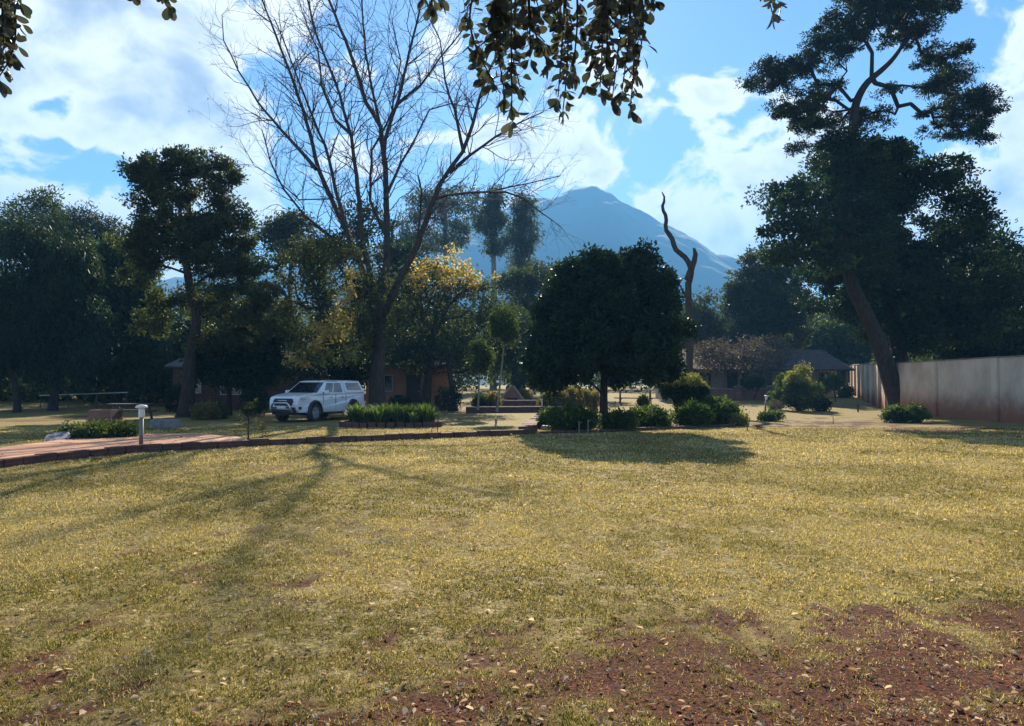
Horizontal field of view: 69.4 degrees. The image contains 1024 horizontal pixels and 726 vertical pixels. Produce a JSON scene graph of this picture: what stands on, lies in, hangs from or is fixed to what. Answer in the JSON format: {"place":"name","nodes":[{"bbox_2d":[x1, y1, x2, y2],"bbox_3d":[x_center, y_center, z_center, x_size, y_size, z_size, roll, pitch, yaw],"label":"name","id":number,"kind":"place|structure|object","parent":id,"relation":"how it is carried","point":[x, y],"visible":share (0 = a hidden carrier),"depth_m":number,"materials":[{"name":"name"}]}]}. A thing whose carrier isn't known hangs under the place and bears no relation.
{"place":"outdoors","nodes":[
{"label":"outdoors","id":0,"kind":"place"},
{"bbox_2d":[0,433,246,458],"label":"path","id":1,"kind":"structure","parent":0,"point":[54,446],"depth_m":20.15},
{"bbox_2d":[154,186,823,340],"bbox_3d":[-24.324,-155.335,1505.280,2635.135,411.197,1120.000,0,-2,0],"label":"mountain","id":2,"kind":"structure","parent":0,"point":[601,217],"depth_m":1317.25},
{"bbox_2d":[0,385,1023,725],"bbox_3d":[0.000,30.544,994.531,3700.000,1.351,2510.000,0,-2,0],"label":"ground","id":3,"kind":"structure","parent":0,"point":[850,417],"depth_m":5.39,"materials":[{"name":"plant"}]},
{"bbox_2d":[0,307,55,412],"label":"twin trunk tree","id":4,"kind":"object","parent":3,"relation":"on","point":[17,406],"visible":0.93,"depth_m":41.82,"materials":[{"name":"green plant"}]},
{"bbox_2d":[0,184,93,254],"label":"domed tree","id":5,"kind":"object","parent":3,"relation":"on","point":[41,205],"visible":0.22,"depth_m":61.59,"materials":[{"name":"green plant"}]},
{"bbox_2d":[43,431,70,440],"bbox_3d":[-13.216,2.179,21.496,0.720,0.100,1.024,-8,17,-17],"label":"stone slab","id":6,"kind":"object","parent":3,"relation":"on","point":[62,435],"depth_m":21.51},
{"bbox_2d":[0,208,131,410],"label":"weeping tree","id":7,"kind":"object","parent":3,"relation":"on","point":[51,293],"visible":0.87,"depth_m":43.04,"materials":[{"name":"green plant"}]},
{"bbox_2d":[39,392,127,409],"bbox_3d":[-26.665,2.349,45.950,6.924,1.132,0.068,-1,-2,17],"label":"pipe rail","id":8,"kind":"object","parent":3,"relation":"on","point":[87,393],"visible":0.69,"depth_m":45.63,"materials":[{"name":"metal"}]},
{"bbox_2d":[50,196,123,398],"bbox_3d":[-32.723,-4.903,58.246,7.376,16.253,6.596,0,-2,0],"label":"spiky tree","id":9,"kind":"object","parent":3,"relation":"on","point":[98,225],"visible":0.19,"depth_m":57.53,"materials":[{"name":"green plant"}]},
{"bbox_2d":[54,416,144,438],"bbox_3d":[-12.589,2.013,22.581,2.433,0.753,2.295,1,-2,-37],"label":"hedge","id":10,"kind":"object","parent":3,"relation":"on","point":[99,428],"visible":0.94,"depth_m":22.11,"materials":[{"name":"green plant"}]},
{"bbox_2d":[88,409,122,420],"bbox_3d":[-18.105,2.355,32.945,1.000,0.550,1.000,0,-2,0],"label":"brick planter","id":11,"kind":"object","parent":3,"relation":"on","point":[109,414],"visible":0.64,"depth_m":32.45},
{"bbox_2d":[60,231,176,402],"bbox_3d":[-26.650,-2.966,50.184,8.798,12.039,6.834,0,-2,0],"label":"light tree","id":12,"kind":"object","parent":3,"relation":"on","point":[142,357],"visible":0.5,"depth_m":49.10,"materials":[{"name":"green plant"}]},
{"bbox_2d":[106,403,159,418],"bbox_3d":[-17.459,2.250,33.948,1.900,0.780,1.720,0,-2,-4],"label":"picnic table","id":13,"kind":"object","parent":3,"relation":"on","point":[149,410],"visible":0.57,"depth_m":34.02,"materials":[{"name":"brown wood"}]},
{"bbox_2d":[135,404,147,444],"bbox_3d":[-8.930,1.591,17.828,0.280,1.180,0.276,0,-2,0],"label":"bollard light","id":14,"kind":"object","parent":3,"relation":"on","point":[141,411],"visible":0.81,"depth_m":17.79,"materials":[{"name":"paint"}]},
{"bbox_2d":[149,419,181,427],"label":"stone slab","id":15,"kind":"structure","parent":3,"relation":"on","point":[164,423],"depth_m":27.28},
{"bbox_2d":[161,383,198,411],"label":"garden shrub","id":16,"kind":"object","parent":3,"relation":"on","point":[167,397],"visible":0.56,"depth_m":42.50,"materials":[{"name":"green plant"}]},
{"bbox_2d":[101,143,289,416],"bbox_3d":[-15.724,-4.122,37.128,9.258,13.920,4.371,0,-2,0],"label":"tall tree","id":17,"kind":"object","parent":3,"relation":"on","point":[203,233],"visible":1,"depth_m":36.65,"materials":[{"name":"green plant"}]},
{"bbox_2d":[189,396,222,419],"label":"garden shrub","id":18,"kind":"object","parent":3,"relation":"on","point":[202,410],"visible":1,"depth_m":33.67,"materials":[{"name":"green plant"}]},
{"bbox_2d":[208,399,230,418],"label":"garden shrub","id":19,"kind":"object","parent":3,"relation":"on","point":[224,410],"visible":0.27,"depth_m":34.80,"materials":[{"name":"green plant"}]},
{"bbox_2d":[159,278,283,357],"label":"garden tree","id":20,"kind":"object","parent":3,"relation":"on","point":[179,335],"visible":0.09,"depth_m":54.53,"materials":[{"name":"green plant"}]},
{"bbox_2d":[176,314,290,414],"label":"dark evergreen","id":21,"kind":"object","parent":3,"relation":"on","point":[237,371],"visible":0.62,"depth_m":38.12,"materials":[{"name":"green plant"}]},
{"bbox_2d":[164,351,319,409],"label":"brick house","id":22,"kind":"structure","parent":3,"relation":"on","point":[203,394],"depth_m":45.01,"materials":[{"name":"brick"}]},
{"bbox_2d":[237,401,256,417],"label":"shrub","id":23,"kind":"object","parent":3,"relation":"on","point":[245,412],"visible":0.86,"depth_m":33.73,"materials":[{"name":"green plant"}]},
{"bbox_2d":[237,398,257,439],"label":"sapling","id":24,"kind":"object","parent":3,"relation":"on","point":[246,424],"visible":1,"depth_m":19.75,"materials":[{"name":"green plant"}]},
{"bbox_2d":[236,382,269,415],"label":"garden shrub","id":25,"kind":"object","parent":3,"relation":"on","point":[262,397],"visible":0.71,"depth_m":38.13,"materials":[{"name":"green plant"}]},
{"bbox_2d":[0,429,535,467],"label":"kerb","id":26,"kind":"structure","parent":3,"relation":"on","point":[58,456],"depth_m":18.90,"materials":[{"name":"brick"}]},
{"bbox_2d":[248,200,335,349],"bbox_3d":[-19.410,-5.496,64.240,9.841,16.898,6.598,0,-2,0],"label":"garden tree","id":27,"kind":"object","parent":3,"relation":"on","point":[277,229],"visible":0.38,"depth_m":63.40,"materials":[{"name":"green plant"}]},
{"bbox_2d":[269,380,365,421],"bbox_3d":[-8.869,1.606,33.897,2.240,1.998,5.670,-1,-2,19],"label":"pickup truck","id":28,"kind":"object","parent":3,"relation":"on","point":[314,401],"visible":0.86,"depth_m":32.86,"materials":[{"name":"white metal"}]},
{"bbox_2d":[276,351,385,390],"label":"thicket tree","id":29,"kind":"object","parent":3,"relation":"on","point":[353,371],"visible":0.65,"depth_m":40.58,"materials":[{"name":"green plant"}]},
{"bbox_2d":[258,228,410,380],"bbox_3d":[-9.404,-2.322,39.329,8.166,10.180,5.409,0,-2,0],"label":"vine draped tree","id":30,"kind":"object","parent":3,"relation":"on","point":[330,347],"visible":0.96,"depth_m":38.49,"materials":[{"name":"green plant"}]},
{"bbox_2d":[187,0,586,407],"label":"bare tree","id":31,"kind":"object","parent":3,"relation":"on","point":[376,385],"visible":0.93,"depth_m":39.81,"materials":[{"name":"brown plant"}]},
{"bbox_2d":[339,420,442,427],"bbox_3d":[-4.690,2.372,28.649,3.986,0.262,2.284,0,-2,0],"label":"raised bed","id":32,"kind":"object","parent":3,"relation":"on","point":[347,423],"visible":0.52,"depth_m":27.70,"materials":[{"name":"brick"}]},
{"bbox_2d":[342,404,361,421],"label":"strap leaf plant","id":33,"kind":"object","parent":32,"relation":"in","point":[351,417],"visible":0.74,"depth_m":28.08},
{"bbox_2d":[370,408,384,422],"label":"strap leaf plant","id":34,"kind":"object","parent":32,"relation":"on","point":[378,417],"visible":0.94,"depth_m":27.70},
{"bbox_2d":[393,405,413,422],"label":"strap leaf plant","id":35,"kind":"object","parent":32,"relation":"on","point":[404,419],"visible":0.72,"depth_m":27.98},
{"bbox_2d":[405,411,426,423],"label":"strap leaf plant","id":36,"kind":"object","parent":32,"relation":"on","point":[414,417],"visible":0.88,"depth_m":27.82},
{"bbox_2d":[416,402,435,421],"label":"strap leaf plant","id":37,"kind":"object","parent":32,"relation":"on","point":[424,410],"visible":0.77,"depth_m":28.15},
{"bbox_2d":[323,198,462,356],"bbox_3d":[-9.935,-5.426,59.867,12.227,16.678,7.694,-1,-2,23],"label":"garden tree","id":38,"kind":"object","parent":3,"relation":"on","point":[398,253],"visible":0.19,"depth_m":59.67,"materials":[{"name":"green plant"}]},
{"bbox_2d":[0,0,786,137],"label":"overhanging tree","id":39,"kind":"object","parent":3,"relation":"on","point":[502,18],"visible":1,"depth_m":4.52,"materials":[{"name":"green plant"}]},
{"bbox_2d":[387,394,412,406],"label":"garden shrub","id":40,"kind":"object","parent":3,"relation":"on","point":[398,399],"visible":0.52,"depth_m":43.49,"materials":[{"name":"green plant"}]},
{"bbox_2d":[362,362,452,407],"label":"garden house","id":41,"kind":"structure","parent":3,"relation":"on","point":[397,382],"depth_m":46.95,"materials":[{"name":"brick"}]},
{"bbox_2d":[384,375,392,391],"bbox_3d":[-8.103,1.293,46.903,1.100,1.100,0.046,0,-2,-2],"label":"window","id":42,"kind":"structure","parent":41,"relation":"in","point":[388,379],"depth_m":46.92,"materials":[{"name":"glass"}]},
{"bbox_2d":[406,375,420,407],"bbox_3d":[-6.250,1.794,46.927,0.900,2.100,0.096,0,-2,-2],"label":"door","id":43,"kind":"structure","parent":41,"relation":"in","point":[413,389],"depth_m":46.93,"materials":[{"name":"paint"}]},
{"bbox_2d":[392,177,482,293],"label":"gum tree","id":44,"kind":"object","parent":3,"relation":"on","point":[459,231],"visible":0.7,"depth_m":114.51,"materials":[{"name":"green plant"}]},
{"bbox_2d":[385,319,501,410],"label":"tangled tree","id":45,"kind":"object","parent":3,"relation":"on","point":[449,365],"visible":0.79,"depth_m":43.63,"materials":[{"name":"green plant"}]},
{"bbox_2d":[361,242,527,405],"bbox_3d":[-4.319,-2.054,46.031,10.676,10.134,6.233,0,-2,0],"label":"yellowing tree","id":46,"kind":"object","parent":3,"relation":"on","point":[447,286],"visible":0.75,"depth_m":44.99,"materials":[{"name":"green plant"}]},
{"bbox_2d":[432,384,463,411],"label":"garden shrub","id":47,"kind":"object","parent":3,"relation":"on","point":[446,396],"visible":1,"depth_m":43.44,"materials":[{"name":"green plant"}]},
{"bbox_2d":[0,338,951,402],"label":"undergrowth","id":48,"kind":"object","parent":3,"relation":"on","point":[27,393],"visible":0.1,"depth_m":53.34,"materials":[{"name":"green plant"}]},
{"bbox_2d":[469,391,488,406],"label":"garden shrub","id":49,"kind":"object","parent":3,"relation":"on","point":[482,401],"visible":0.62,"depth_m":43.44,"materials":[{"name":"green plant"}]},
{"bbox_2d":[463,336,496,409],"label":"young tree","id":50,"kind":"object","parent":3,"relation":"on","point":[481,354],"visible":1,"depth_m":35.80,"materials":[{"name":"green plant"}]},
{"bbox_2d":[468,181,514,389],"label":"gum tree","id":51,"kind":"object","parent":3,"relation":"on","point":[492,221],"visible":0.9,"depth_m":109.72,"materials":[{"name":"green plant"}]},
{"bbox_2d":[485,390,503,405],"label":"garden shrub","id":52,"kind":"object","parent":3,"relation":"on","point":[492,398],"visible":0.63,"depth_m":43.51,"materials":[{"name":"green plant"}]},
{"bbox_2d":[484,302,523,411],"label":"young tree","id":53,"kind":"object","parent":3,"relation":"on","point":[502,326],"visible":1,"depth_m":34.88,"materials":[{"name":"green plant"}]},
{"bbox_2d":[161,288,849,391],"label":"woodland","id":54,"kind":"object","parent":3,"relation":"on","point":[503,380],"depth_m":97.71,"materials":[{"name":"green plant"}]},
{"bbox_2d":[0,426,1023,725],"bbox_3d":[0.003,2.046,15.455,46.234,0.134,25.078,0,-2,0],"label":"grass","id":55,"kind":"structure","parent":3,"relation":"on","point":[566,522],"depth_m":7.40,"materials":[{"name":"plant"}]},
{"bbox_2d":[0,431,1023,725],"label":"leaf litter","id":56,"kind":"object","parent":3,"relation":"on","point":[610,711],"visible":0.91,"depth_m":4.82,"materials":[{"name":"plant"}]},
{"bbox_2d":[5,527,1023,725],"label":"soil clods","id":57,"kind":"object","parent":3,"relation":"on","point":[648,715],"visible":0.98,"depth_m":3.99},
{"bbox_2d":[466,406,562,412],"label":"garden wall","id":58,"kind":"structure","parent":3,"relation":"on","point":[504,409],"depth_m":41.90,"materials":[{"name":"brick"}]},
{"bbox_2d":[499,400,539,405],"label":"garden wall","id":59,"kind":"structure","parent":3,"relation":"on","point":[519,402],"depth_m":44.33,"materials":[{"name":"brick"}]},
{"bbox_2d":[472,304,569,394],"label":"garden tree","id":60,"kind":"object","parent":3,"relation":"on","point":[516,379],"visible":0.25,"depth_m":57.33,"materials":[{"name":"green plant"}]},
{"bbox_2d":[481,256,563,392],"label":"acacia tree","id":61,"kind":"object","parent":3,"relation":"on","point":[516,279],"visible":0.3,"depth_m":68.91,"materials":[{"name":"green plant"}]},
{"bbox_2d":[503,183,545,388],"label":"gum tree","id":62,"kind":"object","parent":3,"relation":"on","point":[524,236],"visible":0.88,"depth_m":111.78,"materials":[{"name":"green plant"}]},
{"bbox_2d":[518,387,533,399],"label":"golden shrub","id":63,"kind":"object","parent":3,"relation":"on","point":[524,392],"visible":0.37,"depth_m":48.16,"materials":[{"name":"green plant"}]},
{"bbox_2d":[518,410,545,431],"bbox_3d":[1.197,2.438,31.776,0.568,0.350,15.299,0,-2,6],"label":"bed edging","id":64,"kind":"object","parent":3,"relation":"on","point":[531,423],"visible":0.33,"depth_m":25.61,"materials":[{"name":"stone"}]},
{"bbox_2d":[535,405,554,428],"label":"leafy bush","id":65,"kind":"object","parent":3,"relation":"on","point":[541,417],"visible":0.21,"depth_m":27.38,"materials":[{"name":"green plant"}]},
{"bbox_2d":[536,392,557,405],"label":"golden shrub","id":66,"kind":"object","parent":3,"relation":"on","point":[545,403],"visible":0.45,"depth_m":43.39,"materials":[{"name":"yellow plant"}]},
{"bbox_2d":[551,389,572,407],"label":"golden shrub","id":67,"kind":"object","parent":3,"relation":"on","point":[559,401],"visible":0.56,"depth_m":43.31,"materials":[{"name":"yellow plant"}]},
{"bbox_2d":[543,400,601,430],"bbox_3d":[2.188,1.885,25.707,2.265,1.196,2.157,0,-2,0],"label":"leafy bush","id":68,"kind":"object","parent":3,"relation":"on","point":[570,417],"visible":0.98,"depth_m":25.27,"materials":[{"name":"green plant"}]},
{"bbox_2d":[565,385,585,406],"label":"golden shrub","id":69,"kind":"object","parent":3,"relation":"on","point":[577,394],"visible":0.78,"depth_m":43.39,"materials":[{"name":"yellow plant"}]},
{"bbox_2d":[580,386,599,410],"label":"golden shrub","id":70,"kind":"object","parent":3,"relation":"on","point":[592,398],"visible":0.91,"depth_m":43.46,"materials":[{"name":"yellow plant"}]},
{"bbox_2d":[512,237,702,428],"bbox_3d":[3.426,-1.112,27.031,6.422,7.117,5.125,-1,-2,28],"label":"round tree","id":71,"kind":"object","parent":3,"relation":"on","point":[610,322],"visible":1,"depth_m":25.99,"materials":[{"name":"green plant"}]},
{"bbox_2d":[599,401,645,431],"bbox_3d":[3.782,1.899,25.813,1.663,1.155,1.555,-1,-2,21],"label":"leafy bush","id":72,"kind":"object","parent":3,"relation":"on","point":[618,418],"visible":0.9,"depth_m":25.50,"materials":[{"name":"green plant"}]},
{"bbox_2d":[614,390,656,404],"bbox_3d":[8.477,2.360,50.952,2.850,1.010,1.720,0,-2,5],"label":"picnic table","id":73,"kind":"object","parent":3,"relation":"on","point":[620,398],"visible":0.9,"depth_m":50.59,"materials":[{"name":"grey wood"}]},
{"bbox_2d":[540,424,735,433],"bbox_3d":[4.770,2.346,26.064,8.553,0.182,0.428,1,-2,-28],"label":"bed edging","id":74,"kind":"object","parent":3,"relation":"on","point":[632,429],"visible":0.52,"depth_m":25.81,"materials":[{"name":"brick"}]},
{"bbox_2d":[635,393,649,407],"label":"leafy bush","id":75,"kind":"object","parent":3,"relation":"on","point":[642,400],"visible":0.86,"depth_m":33.73,"materials":[{"name":"green plant"}]},
{"bbox_2d":[629,404,678,426],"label":"leafy bush","id":76,"kind":"object","parent":3,"relation":"on","point":[655,416],"visible":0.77,"depth_m":27.10,"materials":[{"name":"green plant"}]},
{"bbox_2d":[655,364,699,400],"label":"outbuilding","id":77,"kind":"structure","parent":3,"relation":"on","point":[658,395],"depth_m":56.23,"materials":[{"name":"paint"}]},
{"bbox_2d":[661,192,697,373],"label":"dead tree","id":78,"kind":"object","parent":3,"relation":"on","point":[689,274],"visible":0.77,"depth_m":47.05,"materials":[{"name":"wood"}]},
{"bbox_2d":[655,371,712,410],"bbox_3d":[7.074,1.437,30.372,2.306,2.302,1.903,0,-2,0],"label":"topiary shrub","id":79,"kind":"object","parent":3,"relation":"on","point":[693,385],"visible":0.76,"depth_m":30.08,"materials":[{"name":"green plant"}]},
{"bbox_2d":[670,397,716,425],"bbox_3d":[6.865,1.927,28.205,1.905,1.269,1.730,0,-2,0],"label":"leafy bush","id":80,"kind":"object","parent":3,"relation":"on","point":[694,412],"visible":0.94,"depth_m":27.83,"materials":[{"name":"green plant"}]},
{"bbox_2d":[662,285,739,349],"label":"garden tree","id":81,"kind":"object","parent":3,"relation":"on","point":[706,317],"visible":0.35,"depth_m":76.55,"materials":[{"name":"green plant"}]},
{"bbox_2d":[698,394,746,424],"bbox_3d":[8.333,1.903,29.649,2.062,1.402,1.873,2,-2,-42],"label":"leafy bush","id":82,"kind":"object","parent":3,"relation":"on","point":[723,407],"visible":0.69,"depth_m":29.18,"materials":[{"name":"green plant"}]},
{"bbox_2d":[733,386,741,400],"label":"brick pier","id":83,"kind":"structure","parent":3,"relation":"on","point":[737,393],"depth_m":55.34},
{"bbox_2d":[726,408,749,425],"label":"leafy plant","id":84,"kind":"object","parent":3,"relation":"on","point":[738,420],"visible":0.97,"depth_m":28.69,"materials":[{"name":"green plant"}]},
{"bbox_2d":[682,332,801,388],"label":"twiggy tree","id":85,"kind":"object","parent":3,"relation":"on","point":[743,362],"visible":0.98,"depth_m":57.30,"materials":[{"name":"brown plant"}]},
{"bbox_2d":[708,388,795,399],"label":"garden wall","id":86,"kind":"structure","parent":3,"relation":"on","point":[747,394],"depth_m":55.84,"materials":[{"name":"brick"}]},
{"bbox_2d":[739,373,767,398],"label":"clipped shrub","id":87,"kind":"object","parent":3,"relation":"on","point":[750,382],"visible":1,"depth_m":53.55,"materials":[{"name":"green plant"}]},
{"bbox_2d":[711,241,818,349],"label":"spreading tree","id":88,"kind":"object","parent":3,"relation":"on","point":[757,296],"visible":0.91,"depth_m":69.02,"materials":[{"name":"green plant"}]},
{"bbox_2d":[679,349,854,396],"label":"long house","id":89,"kind":"structure","parent":3,"relation":"on","point":[822,362],"depth_m":61.92,"materials":[{"name":"paint"}]},
{"bbox_2d":[696,372,711,385],"bbox_3d":[15.938,1.312,61.881,1.500,1.200,0.046,0,-2,-1],"label":"window","id":90,"kind":"structure","parent":89,"relation":"in","point":[708,379],"depth_m":61.90,"materials":[{"name":"glass"}]},
{"bbox_2d":[727,372,737,388],"bbox_3d":[18.453,1.763,61.891,0.900,2.100,0.096,0,-2,-1],"label":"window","id":91,"kind":"structure","parent":89,"relation":"in","point":[731,382],"depth_m":61.90,"materials":[{"name":"glass"}]},
{"bbox_2d":[756,410,786,421],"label":"leafy plant","id":92,"kind":"object","parent":3,"relation":"on","point":[768,415],"visible":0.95,"depth_m":32.63,"materials":[{"name":"green plant"}]},
{"bbox_2d":[765,399,782,410],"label":"dry shrub","id":93,"kind":"object","parent":3,"relation":"on","point":[773,406],"visible":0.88,"depth_m":42.59,"materials":[{"name":"brown plant"}]},
{"bbox_2d":[766,370,792,409],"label":"leafy bush","id":94,"kind":"object","parent":3,"relation":"on","point":[778,386],"visible":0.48,"depth_m":44.82,"materials":[{"name":"green plant"}]},
{"bbox_2d":[779,360,827,410],"bbox_3d":[17.114,1.378,43.668,2.626,3.107,2.378,1,-2,-34],"label":"topiary shrub","id":95,"kind":"object","parent":3,"relation":"on","point":[796,384],"visible":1,"depth_m":43.31,"materials":[{"name":"green plant"}]},
{"bbox_2d":[810,396,834,410],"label":"leafy bush","id":96,"kind":"object","parent":3,"relation":"on","point":[825,405],"visible":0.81,"depth_m":43.34,"materials":[{"name":"green plant"}]},
{"bbox_2d":[820,370,845,401],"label":"ball topiary","id":97,"kind":"object","parent":3,"relation":"on","point":[833,382],"visible":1,"depth_m":49.80,"materials":[{"name":"green plant"}]},
{"bbox_2d":[836,384,855,397],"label":"garden shrub","id":98,"kind":"object","parent":3,"relation":"on","point":[847,392],"visible":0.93,"depth_m":59.62,"materials":[{"name":"green plant"}]},
{"bbox_2d":[784,260,920,382],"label":"garden tree","id":99,"kind":"object","parent":3,"relation":"on","point":[831,338],"visible":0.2,"depth_m":82.97,"materials":[{"name":"green plant"}]},
{"bbox_2d":[850,363,886,410],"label":"boundary wall","id":100,"kind":"structure","parent":3,"relation":"on","point":[865,382],"depth_m":53.11,"materials":[{"name":"metal"}]},
{"bbox_2d":[734,0,1013,407],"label":"leaning tree","id":101,"kind":"object","parent":3,"relation":"on","point":[889,14],"visible":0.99,"depth_m":42.02,"materials":[{"name":"green plant"}]},
{"bbox_2d":[740,120,1023,362],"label":"broadleaf tree","id":102,"kind":"object","parent":3,"relation":"on","point":[936,298],"visible":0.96,"depth_m":43.64,"materials":[{"name":"green plant"}]},
{"bbox_2d":[877,402,932,422],"bbox_3d":[17.041,2.166,32.036,2.114,1.013,1.894,-1,-2,36],"label":"leafy bush","id":103,"kind":"object","parent":3,"relation":"on","point":[895,413],"visible":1,"depth_m":31.64,"materials":[{"name":"green plant"}]},
{"bbox_2d":[887,355,1023,423],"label":"boundary wall","id":104,"kind":"structure","parent":3,"relation":"on","point":[987,388],"depth_m":34.69,"materials":[{"name":"paint"}]},
{"bbox_2d":[901,218,1023,360],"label":"evergreen tree","id":105,"kind":"object","parent":3,"relation":"on","point":[1012,348],"visible":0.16,"depth_m":52.64,"materials":[{"name":"green plant"}]},
{"bbox_2d":[0,0,1023,298],"label":"sky","id":106,"kind":"structure","parent":0,"point":[100,80],"materials":[{"name":"blue"}]},
{"bbox_2d":[501,386,524,399],"bbox_3d":[0.000,2.146,47.307,1.640,1.420,0.800,0,-2,0],"label":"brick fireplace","id":107,"kind":"object","parent":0,"point":[511,393],"visible":0.58,"depth_m":46.96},
{"bbox_2d":[275,296,849,384],"bbox_3d":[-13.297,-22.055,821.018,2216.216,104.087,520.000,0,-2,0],"label":"hills","id":108,"kind":"structure","parent":0,"point":[482,381],"depth_m":610.39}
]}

